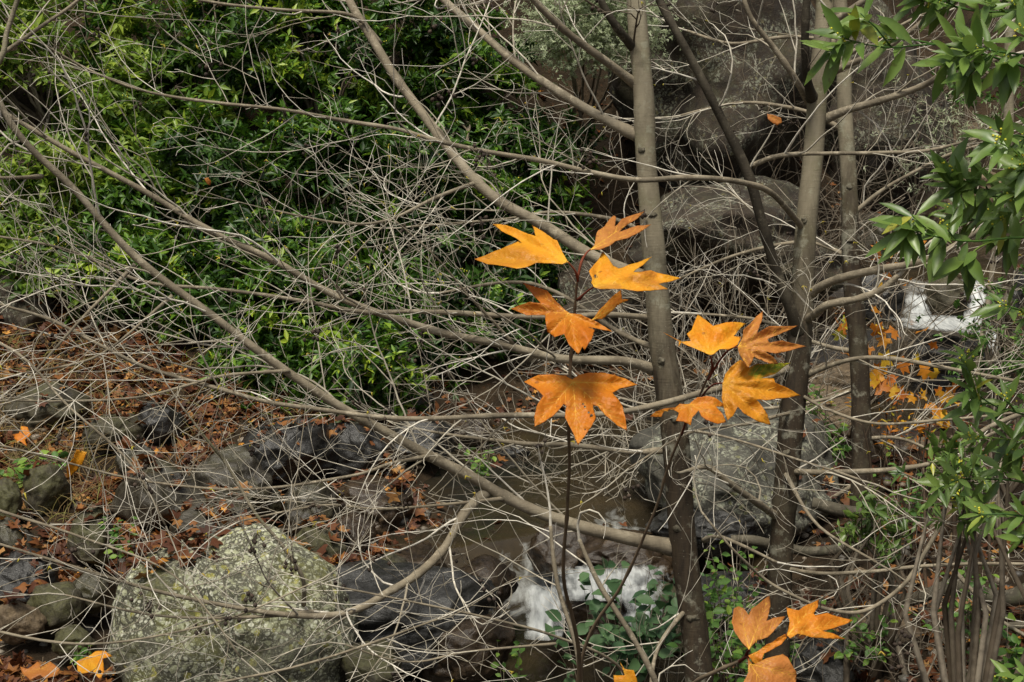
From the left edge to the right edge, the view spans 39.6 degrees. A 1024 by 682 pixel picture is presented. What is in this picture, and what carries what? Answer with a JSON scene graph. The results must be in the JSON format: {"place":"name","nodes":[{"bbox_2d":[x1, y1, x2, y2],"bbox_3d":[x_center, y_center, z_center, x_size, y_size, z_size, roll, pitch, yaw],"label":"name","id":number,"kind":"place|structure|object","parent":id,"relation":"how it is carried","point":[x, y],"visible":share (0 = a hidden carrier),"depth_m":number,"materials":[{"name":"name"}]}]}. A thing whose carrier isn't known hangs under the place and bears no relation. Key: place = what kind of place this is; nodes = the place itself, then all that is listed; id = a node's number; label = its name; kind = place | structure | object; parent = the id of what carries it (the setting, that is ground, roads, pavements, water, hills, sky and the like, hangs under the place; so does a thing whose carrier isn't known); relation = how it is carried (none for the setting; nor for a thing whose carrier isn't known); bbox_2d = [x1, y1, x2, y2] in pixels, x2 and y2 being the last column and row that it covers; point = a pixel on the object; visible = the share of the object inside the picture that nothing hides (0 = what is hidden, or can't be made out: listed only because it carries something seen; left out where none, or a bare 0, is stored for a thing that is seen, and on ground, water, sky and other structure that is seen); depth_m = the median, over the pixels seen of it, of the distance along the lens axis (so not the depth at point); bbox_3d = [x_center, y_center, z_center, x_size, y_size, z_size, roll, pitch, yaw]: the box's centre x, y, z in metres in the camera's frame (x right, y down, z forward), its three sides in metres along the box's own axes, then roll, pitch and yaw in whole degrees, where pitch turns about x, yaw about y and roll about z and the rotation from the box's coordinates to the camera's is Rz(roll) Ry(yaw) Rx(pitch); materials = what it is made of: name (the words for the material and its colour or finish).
{"place":"outdoors","nodes":[
{"label":"outdoors","id":0,"kind":"place"},
{"bbox_2d":[0,0,1023,681],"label":"ground","id":1,"kind":"structure","parent":0,"point":[36,650],"depth_m":11.99,"materials":[{"name":"soil"}]},
{"bbox_2d":[0,477,22,520],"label":"rock","id":2,"kind":"object","parent":1,"relation":"on","point":[11,500],"visible":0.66,"depth_m":8.24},
{"bbox_2d":[0,600,46,644],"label":"rock","id":3,"kind":"object","parent":1,"relation":"on","point":[34,622],"visible":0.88,"depth_m":6.95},
{"bbox_2d":[0,266,55,332],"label":"rock","id":4,"kind":"object","parent":1,"relation":"on","point":[10,316],"visible":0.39,"depth_m":10.95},
{"bbox_2d":[0,547,58,603],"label":"rock","id":5,"kind":"object","parent":1,"relation":"on","point":[14,570],"visible":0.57,"depth_m":7.38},
{"bbox_2d":[2,381,89,427],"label":"rock","id":6,"kind":"object","parent":1,"relation":"on","point":[41,414],"visible":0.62,"depth_m":9.76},
{"bbox_2d":[23,463,72,516],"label":"rock","id":7,"kind":"object","parent":1,"relation":"on","point":[56,484],"visible":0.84,"depth_m":8.50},
{"bbox_2d":[0,195,108,300],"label":"bay shrub","id":8,"kind":"object","parent":1,"relation":"on","point":[21,286],"visible":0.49,"depth_m":11.13,"materials":[{"name":"green plant"}]},
{"bbox_2d":[26,581,84,639],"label":"rock","id":9,"kind":"object","parent":1,"relation":"on","point":[57,614],"visible":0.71,"depth_m":7.12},
{"bbox_2d":[51,624,96,659],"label":"rock","id":10,"kind":"object","parent":1,"relation":"on","point":[79,633],"visible":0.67,"depth_m":6.84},
{"bbox_2d":[66,504,114,566],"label":"rock","id":11,"kind":"object","parent":1,"relation":"on","point":[82,555],"visible":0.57,"depth_m":7.90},
{"bbox_2d":[0,0,181,137],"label":"bay shrub","id":12,"kind":"object","parent":1,"relation":"on","point":[121,29],"visible":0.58,"depth_m":12.41,"materials":[{"name":"green plant"}]},
{"bbox_2d":[0,114,185,245],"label":"bay shrub","id":13,"kind":"object","parent":1,"relation":"on","point":[50,179],"visible":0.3,"depth_m":11.62,"materials":[{"name":"green plant"}]},
{"bbox_2d":[72,571,115,616],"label":"rock","id":14,"kind":"object","parent":1,"relation":"on","point":[84,589],"visible":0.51,"depth_m":7.33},
{"bbox_2d":[1,203,199,331],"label":"bay shrub","id":15,"kind":"object","parent":1,"relation":"on","point":[144,242],"visible":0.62,"depth_m":11.04,"materials":[{"name":"green plant"}]},
{"bbox_2d":[81,413,145,453],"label":"rock","id":16,"kind":"object","parent":1,"relation":"on","point":[135,430],"visible":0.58,"depth_m":9.55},
{"bbox_2d":[107,458,203,530],"bbox_3d":[-2.135,0.932,8.607,0.576,0.452,0.458,3,11,19],"label":"rock","id":17,"kind":"object","parent":1,"relation":"on","point":[125,515],"visible":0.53,"depth_m":8.45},
{"bbox_2d":[60,38,258,195],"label":"bay shrub","id":18,"kind":"object","parent":1,"relation":"on","point":[154,105],"visible":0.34,"depth_m":12.18,"materials":[{"name":"green plant"}]},
{"bbox_2d":[137,400,188,443],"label":"rock","id":19,"kind":"object","parent":1,"relation":"on","point":[166,421],"visible":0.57,"depth_m":9.76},
{"bbox_2d":[69,90,303,265],"bbox_3d":[-2.635,-1.249,12.077,1.912,1.745,1.595,0,10,0],"label":"bay shrub","id":20,"kind":"object","parent":1,"relation":"on","point":[194,176],"visible":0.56,"depth_m":11.66,"materials":[{"name":"green plant"}]},
{"bbox_2d":[69,0,321,143],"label":"bay shrub","id":21,"kind":"object","parent":1,"relation":"on","point":[210,89],"visible":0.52,"depth_m":12.55,"materials":[{"name":"green plant"}]},
{"bbox_2d":[0,322,391,525],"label":"fallen leaves","id":22,"kind":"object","parent":1,"relation":"on","point":[16,456],"depth_m":9.84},
{"bbox_2d":[169,490,259,535],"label":"rock","id":23,"kind":"object","parent":1,"relation":"on","point":[188,515],"visible":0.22,"depth_m":7.88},
{"bbox_2d":[189,444,272,514],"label":"rock","id":24,"kind":"object","parent":1,"relation":"on","point":[253,462],"visible":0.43,"depth_m":8.65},
{"bbox_2d":[129,219,334,352],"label":"bay shrub","id":25,"kind":"object","parent":1,"relation":"on","point":[219,277],"visible":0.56,"depth_m":10.95,"materials":[{"name":"green plant"}]},
{"bbox_2d":[107,522,357,681],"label":"boulder","id":26,"kind":"object","parent":1,"relation":"on","point":[313,566],"visible":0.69,"depth_m":6.63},
{"bbox_2d":[186,327,328,414],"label":"bay shrub","id":27,"kind":"object","parent":1,"relation":"on","point":[267,381],"visible":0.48,"depth_m":10.60,"materials":[{"name":"green plant"}]},
{"bbox_2d":[240,417,337,488],"bbox_3d":[-1.497,0.755,9.403,0.703,0.495,0.690,0,10,0],"label":"rock","id":28,"kind":"object","parent":1,"relation":"on","point":[317,444],"visible":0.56,"depth_m":9.18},
{"bbox_2d":[200,206,394,331],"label":"bay shrub","id":29,"kind":"object","parent":1,"relation":"on","point":[293,230],"visible":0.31,"depth_m":11.27,"materials":[{"name":"green plant"}]},
{"bbox_2d":[202,0,419,146],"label":"bay shrub","id":30,"kind":"object","parent":1,"relation":"on","point":[297,66],"visible":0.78,"depth_m":12.71,"materials":[{"name":"green plant"}]},
{"bbox_2d":[283,480,340,533],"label":"rock","id":31,"kind":"object","parent":1,"relation":"on","point":[328,513],"visible":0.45,"depth_m":8.58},
{"bbox_2d":[201,85,428,265],"bbox_3d":[-1.685,-1.176,12.006,2.035,1.942,1.589,0,10,0],"label":"bay shrub","id":32,"kind":"object","parent":1,"relation":"on","point":[294,160],"visible":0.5,"depth_m":11.75,"materials":[{"name":"green plant"}]},
{"bbox_2d":[292,520,346,556],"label":"rock","id":33,"kind":"object","parent":1,"relation":"on","point":[316,544],"visible":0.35,"depth_m":8.18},
{"bbox_2d":[224,260,433,376],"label":"bay shrub","id":34,"kind":"object","parent":1,"relation":"on","point":[272,318],"visible":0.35,"depth_m":10.88,"materials":[{"name":"green plant"}]},
{"bbox_2d":[0,0,659,681],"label":"alder tree","id":35,"kind":"object","parent":1,"relation":"on","point":[36,370],"visible":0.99,"depth_m":4.82,"materials":[{"name":"brown plant"}]},
{"bbox_2d":[335,513,375,555],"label":"rock","id":36,"kind":"object","parent":1,"relation":"on","point":[350,521],"visible":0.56,"depth_m":8.51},
{"bbox_2d":[326,421,386,479],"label":"rock","id":37,"kind":"object","parent":1,"relation":"on","point":[349,434],"visible":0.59,"depth_m":9.44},
{"bbox_2d":[288,301,443,424],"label":"bay shrub","id":38,"kind":"object","parent":1,"relation":"on","point":[373,378],"visible":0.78,"depth_m":10.52,"materials":[{"name":"green plant"}]},
{"bbox_2d":[335,474,412,534],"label":"rock","id":39,"kind":"object","parent":1,"relation":"on","point":[382,524],"visible":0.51,"depth_m":8.84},
{"bbox_2d":[389,415,456,463],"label":"rock","id":40,"kind":"object","parent":1,"relation":"on","point":[433,436],"visible":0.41,"depth_m":9.87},
{"bbox_2d":[0,0,853,681],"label":"alder tree","id":41,"kind":"object","parent":1,"relation":"on","point":[680,542],"visible":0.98,"depth_m":5.72,"materials":[{"name":"brown plant"}]},
{"bbox_2d":[358,253,526,400],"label":"bay shrub","id":42,"kind":"object","parent":1,"relation":"on","point":[412,273],"visible":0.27,"depth_m":11.48,"materials":[{"name":"green plant"}]},
{"bbox_2d":[335,114,551,288],"bbox_3d":[-0.753,-1.074,12.376,1.642,1.802,1.712,-7,12,-35],"label":"bay shrub","id":43,"kind":"object","parent":1,"relation":"on","point":[459,197],"visible":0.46,"depth_m":11.95,"materials":[{"name":"green plant"}]},
{"bbox_2d":[355,0,552,137],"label":"bay shrub","id":44,"kind":"object","parent":1,"relation":"on","point":[436,47],"visible":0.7,"depth_m":13.19,"materials":[{"name":"green plant"}]},
{"bbox_2d":[351,315,560,476],"bbox_3d":[-0.672,0.470,10.245,1.296,1.299,2.713,-8,13,-38],"label":"bare shrub","id":45,"kind":"object","parent":1,"relation":"on","point":[469,462],"visible":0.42,"depth_m":10.10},
{"bbox_2d":[446,412,493,447],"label":"rock","id":46,"kind":"object","parent":1,"relation":"on","point":[479,423],"visible":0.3,"depth_m":10.46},
{"bbox_2d":[431,256,567,358],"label":"bay shrub","id":47,"kind":"object","parent":1,"relation":"on","point":[498,293],"visible":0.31,"depth_m":11.77,"materials":[{"name":"green plant"}]},
{"bbox_2d":[438,444,582,681],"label":"sapling","id":48,"kind":"object","parent":1,"relation":"on","point":[558,587],"visible":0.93,"depth_m":4.60,"materials":[{"name":"brown plant"}]},
{"bbox_2d":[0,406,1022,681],"bbox_3d":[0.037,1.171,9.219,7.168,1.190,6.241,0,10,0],"label":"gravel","id":49,"kind":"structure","parent":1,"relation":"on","point":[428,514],"depth_m":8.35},
{"bbox_2d":[0,0,1023,681],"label":"alder tree","id":50,"kind":"object","parent":1,"relation":"on","point":[802,314],"visible":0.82,"depth_m":6.03,"materials":[{"name":"brown plant"}]},
{"bbox_2d":[0,90,1023,681],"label":"leaf litter","id":51,"kind":"object","parent":1,"relation":"on","point":[10,668],"visible":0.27,"depth_m":9.15,"materials":[{"name":"plant"}]},
{"bbox_2d":[895,578,1023,606],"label":"fallen log","id":52,"kind":"object","parent":51,"relation":"on","point":[1013,595],"visible":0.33,"depth_m":6.76,"materials":[{"name":"wood"}]},
{"bbox_2d":[0,310,1023,681],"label":"fallen twigs","id":53,"kind":"object","parent":1,"relation":"on","point":[326,478],"depth_m":7.49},
{"bbox_2d":[470,310,574,366],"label":"rock outcrop","id":54,"kind":"object","parent":1,"relation":"on","point":[559,344],"visible":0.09,"depth_m":11.97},
{"bbox_2d":[457,204,598,300],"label":"bay shrub","id":55,"kind":"object","parent":1,"relation":"on","point":[549,271],"visible":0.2,"depth_m":12.61,"materials":[{"name":"green plant"}]},
{"bbox_2d":[450,100,615,225],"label":"bay shrub","id":56,"kind":"object","parent":1,"relation":"on","point":[523,171],"visible":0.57,"depth_m":13.06,"materials":[{"name":"green plant"}]},
{"bbox_2d":[447,439,696,681],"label":"sapling","id":57,"kind":"object","parent":1,"relation":"on","point":[635,642],"visible":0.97,"depth_m":5.19,"materials":[{"name":"brown plant"}]},
{"bbox_2d":[422,347,724,509],"bbox_3d":[0.650,0.786,9.634,2.162,1.563,2.113,7,12,36],"label":"bare shrub","id":58,"kind":"object","parent":1,"relation":"on","point":[605,456],"visible":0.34,"depth_m":9.58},
{"bbox_2d":[475,211,680,681],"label":"sycamore shoot","id":59,"kind":"object","parent":1,"relation":"on","point":[587,390],"visible":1,"depth_m":2.66,"materials":[{"name":"orange plant"}]},
{"bbox_2d":[500,0,694,139],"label":"lichen shrub","id":60,"kind":"object","parent":1,"relation":"on","point":[600,32],"visible":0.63,"depth_m":12.55,"materials":[{"name":"green plant"}]},
{"bbox_2d":[545,557,678,681],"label":"herb","id":61,"kind":"object","parent":1,"relation":"on","point":[604,636],"visible":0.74,"depth_m":6.91,"materials":[{"name":"green plant"}]},
{"bbox_2d":[552,258,705,355],"bbox_3d":[1.017,-0.282,12.402,1.401,0.870,0.994,-4,11,-24],"label":"rock outcrop","id":62,"kind":"object","parent":1,"relation":"on","point":[567,287],"visible":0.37,"depth_m":12.11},
{"bbox_2d":[645,571,706,681],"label":"herb","id":63,"kind":"object","parent":1,"relation":"on","point":[667,591],"visible":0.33,"depth_m":7.01,"materials":[{"name":"green plant"}]},
{"bbox_2d":[581,311,805,678],"bbox_3d":[0.260,0.826,3.185,0.319,1.860,0.742,-7,12,-35],"label":"sycamore shoot","id":64,"kind":"object","parent":1,"relation":"on","point":[745,386],"visible":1,"depth_m":2.81,"materials":[{"name":"orange plant"}]},
{"bbox_2d":[606,0,836,190],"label":"rock outcrop","id":65,"kind":"object","parent":1,"relation":"on","point":[715,71],"visible":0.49,"depth_m":13.21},
{"bbox_2d":[453,130,994,488],"bbox_3d":[1.404,-0.112,9.574,3.108,2.618,2.678,-5,11,-27],"label":"bare shrub","id":66,"kind":"object","parent":1,"relation":"on","point":[646,375],"visible":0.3,"depth_m":9.56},
{"bbox_2d":[666,578,790,681],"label":"herb","id":67,"kind":"object","parent":1,"relation":"on","point":[738,652],"visible":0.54,"depth_m":6.39,"materials":[{"name":"green plant"}]},
{"bbox_2d":[701,571,766,631],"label":"rock","id":68,"kind":"object","parent":1,"relation":"on","point":[743,593],"visible":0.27,"depth_m":7.50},
{"bbox_2d":[629,395,839,555],"bbox_3d":[1.405,0.881,9.059,1.282,1.029,1.704,0,10,0],"label":"rock","id":69,"kind":"object","parent":1,"relation":"on","point":[734,452],"visible":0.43,"depth_m":8.57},
{"bbox_2d":[628,176,842,311],"bbox_3d":[2.004,-0.877,12.713,1.871,1.174,2.565,0,10,0],"label":"rock outcrop","id":70,"kind":"object","parent":1,"relation":"on","point":[787,188],"visible":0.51,"depth_m":11.87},
{"bbox_2d":[448,0,1023,646],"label":"alder tree","id":71,"kind":"object","parent":1,"relation":"on","point":[858,390],"visible":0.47,"depth_m":8.57,"materials":[{"name":"brown plant"}]},
{"bbox_2d":[703,534,768,681],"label":"herb","id":72,"kind":"object","parent":1,"relation":"on","point":[714,595],"visible":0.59,"depth_m":6.82,"materials":[{"name":"green plant"}]},
{"bbox_2d":[452,83,1023,420],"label":"bare shrub","id":73,"kind":"object","parent":1,"relation":"on","point":[731,310],"visible":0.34,"depth_m":11.21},
{"bbox_2d":[693,596,851,681],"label":"sycamore shoot","id":74,"kind":"object","parent":1,"relation":"on","point":[755,625],"visible":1,"depth_m":2.96,"materials":[{"name":"orange plant"}]},
{"bbox_2d":[730,535,863,556],"bbox_3d":[1.604,1.153,8.003,0.746,0.128,0.067,0,10,0],"label":"fallen log","id":75,"kind":"object","parent":1,"relation":"on","point":[763,542],"visible":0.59,"depth_m":7.98,"materials":[{"name":"wood"}]},
{"bbox_2d":[579,122,1023,458],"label":"bare shrub","id":76,"kind":"object","parent":1,"relation":"on","point":[848,421],"visible":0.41,"depth_m":9.88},
{"bbox_2d":[790,629,867,681],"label":"rock","id":77,"kind":"object","parent":1,"relation":"on","point":[832,671],"visible":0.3,"depth_m":6.71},
{"bbox_2d":[690,30,986,265],"bbox_3d":[3.101,-1.738,13.477,3.145,2.623,2.449,0,10,0],"label":"bare shrub","id":78,"kind":"object","parent":1,"relation":"on","point":[833,230],"visible":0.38,"depth_m":13.30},
{"bbox_2d":[821,600,897,681],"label":"herb","id":79,"kind":"object","parent":1,"relation":"on","point":[839,655],"visible":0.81,"depth_m":6.58,"materials":[{"name":"green plant"}]},
{"bbox_2d":[831,305,899,455],"bbox_3d":[2.380,0.284,9.687,0.272,1.038,0.710,8,13,38],"label":"autumn sapling","id":80,"kind":"object","parent":1,"relation":"on","point":[873,327],"visible":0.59,"depth_m":9.67,"materials":[{"name":"orange plant"}]},
{"bbox_2d":[714,498,1023,681],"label":"bare shrub","id":81,"kind":"object","parent":1,"relation":"on","point":[889,645],"visible":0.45,"depth_m":6.51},
{"bbox_2d":[828,480,915,681],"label":"bay sapling","id":82,"kind":"object","parent":1,"relation":"on","point":[869,524],"visible":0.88,"depth_m":6.61,"materials":[{"name":"green plant"}]},
{"bbox_2d":[861,266,905,321],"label":"rock","id":83,"kind":"object","parent":1,"relation":"on","point":[898,300],"visible":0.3,"depth_m":12.88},
{"bbox_2d":[823,0,952,216],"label":"rock outcrop","id":84,"kind":"object","parent":1,"relation":"on","point":[908,132],"visible":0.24,"depth_m":15.03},
{"bbox_2d":[868,447,938,574],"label":"herb","id":85,"kind":"object","parent":1,"relation":"on","point":[912,512],"visible":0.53,"depth_m":7.81,"materials":[{"name":"green plant"}]},
{"bbox_2d":[870,327,937,467],"bbox_3d":[2.497,0.383,9.296,0.476,0.972,0.250,-4,11,-22],"label":"autumn sapling","id":86,"kind":"object","parent":1,"relation":"on","point":[890,387],"visible":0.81,"depth_m":9.21,"materials":[{"name":"orange plant"}]},
{"bbox_2d":[800,0,1023,681],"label":"bay laurel tree","id":87,"kind":"object","parent":1,"relation":"on","point":[907,241],"visible":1,"depth_m":2.88,"materials":[{"name":"green plant"}]},
{"bbox_2d":[906,361,960,489],"bbox_3d":[2.667,0.541,8.940,0.402,0.834,0.556,0,10,0],"label":"autumn sapling","id":88,"kind":"object","parent":1,"relation":"on","point":[926,372],"visible":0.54,"depth_m":8.90,"materials":[{"name":"orange plant"}]},
{"bbox_2d":[851,2,1023,527],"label":"slender tree","id":89,"kind":"object","parent":1,"relation":"on","point":[1009,104],"visible":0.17,"depth_m":8.17,"materials":[{"name":"green plant"}]},
{"bbox_2d":[863,74,1014,232],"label":"lichen shrub","id":90,"kind":"object","parent":1,"relation":"on","point":[923,186],"visible":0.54,"depth_m":13.44,"materials":[{"name":"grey plant"}]},
{"bbox_2d":[889,425,1023,681],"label":"bay sapling","id":91,"kind":"object","parent":1,"relation":"on","point":[982,654],"visible":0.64,"depth_m":5.31,"materials":[{"name":"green plant"}]},
{"bbox_2d":[915,264,1023,553],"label":"climbing plant","id":92,"kind":"object","parent":1,"relation":"on","point":[1013,487],"visible":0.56,"depth_m":8.05,"materials":[{"name":"green plant"}]},
{"bbox_2d":[930,56,1023,210],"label":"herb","id":93,"kind":"object","parent":1,"relation":"on","point":[960,100],"visible":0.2,"depth_m":16.59,"materials":[{"name":"green plant"}]},
{"bbox_2d":[948,607,1023,681],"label":"herb","id":94,"kind":"object","parent":1,"relation":"on","point":[1015,642],"visible":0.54,"depth_m":5.60,"materials":[{"name":"green plant"}]},
{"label":"rock","id":95,"kind":"object","parent":1,"relation":"on","visible":0},
{"bbox_2d":[906,334,989,374],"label":"rock","id":96,"kind":"object","parent":95,"relation":"on","point":[950,343],"visible":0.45,"depth_m":11.72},
{"bbox_2d":[343,218,1023,681],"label":"stream water","id":97,"kind":"structure","parent":0,"point":[509,544],"depth_m":9.55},
{"bbox_2d":[339,639,401,681],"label":"rock","id":98,"kind":"object","parent":97,"relation":"on","point":[346,664],"visible":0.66,"depth_m":6.71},
{"bbox_2d":[384,541,447,567],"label":"rock","id":99,"kind":"object","parent":97,"relation":"on","point":[421,551],"visible":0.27,"depth_m":8.13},
{"bbox_2d":[334,559,498,673],"bbox_3d":[-0.606,1.419,7.316,1.074,0.571,0.789,0,10,0],"label":"rock","id":100,"kind":"object","parent":97,"relation":"on","point":[468,587],"visible":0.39,"depth_m":7.05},
{"bbox_2d":[458,554,518,608],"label":"rock","id":101,"kind":"object","parent":100,"relation":"on","point":[489,563],"visible":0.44,"depth_m":7.65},
{"bbox_2d":[419,615,515,681],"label":"rock","id":102,"kind":"object","parent":97,"relation":"on","point":[439,671],"visible":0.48,"depth_m":7.01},
{"bbox_2d":[528,586,559,640],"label":"waterfall","id":103,"kind":"structure","parent":97,"relation":"on","point":[539,618],"depth_m":7.34,"materials":[{"name":"liquid"}]},
{"bbox_2d":[527,523,592,578],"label":"rock","id":104,"kind":"object","parent":97,"relation":"in","point":[540,555],"visible":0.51,"depth_m":8.38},
{"bbox_2d":[577,528,673,586],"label":"rock","id":105,"kind":"object","parent":104,"relation":"on","point":[597,549],"visible":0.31,"depth_m":8.14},
{"bbox_2d":[645,503,757,557],"bbox_3d":[1.140,1.089,8.428,0.636,0.324,0.690,8,13,37],"label":"rock","id":106,"kind":"object","parent":105,"relation":"on","point":[659,520],"visible":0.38,"depth_m":8.22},
{"bbox_2d":[553,579,635,656],"bbox_3d":[0.464,1.519,7.776,0.412,0.417,0.515,-10,14,-43],"label":"rock","id":107,"kind":"object","parent":97,"relation":"in","point":[580,613],"visible":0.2,"depth_m":7.61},
{"bbox_2d":[556,566,659,600],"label":"waterfall","id":108,"kind":"structure","parent":107,"relation":"on","point":[636,576],"depth_m":7.77,"materials":[{"name":"liquid"}]},
{"bbox_2d":[806,384,850,444],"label":"rock","id":109,"kind":"object","parent":97,"relation":"on","point":[843,403],"visible":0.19,"depth_m":10.35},
{"bbox_2d":[923,276,970,316],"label":"rock","id":110,"kind":"object","parent":97,"relation":"on","point":[940,298],"visible":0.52,"depth_m":12.72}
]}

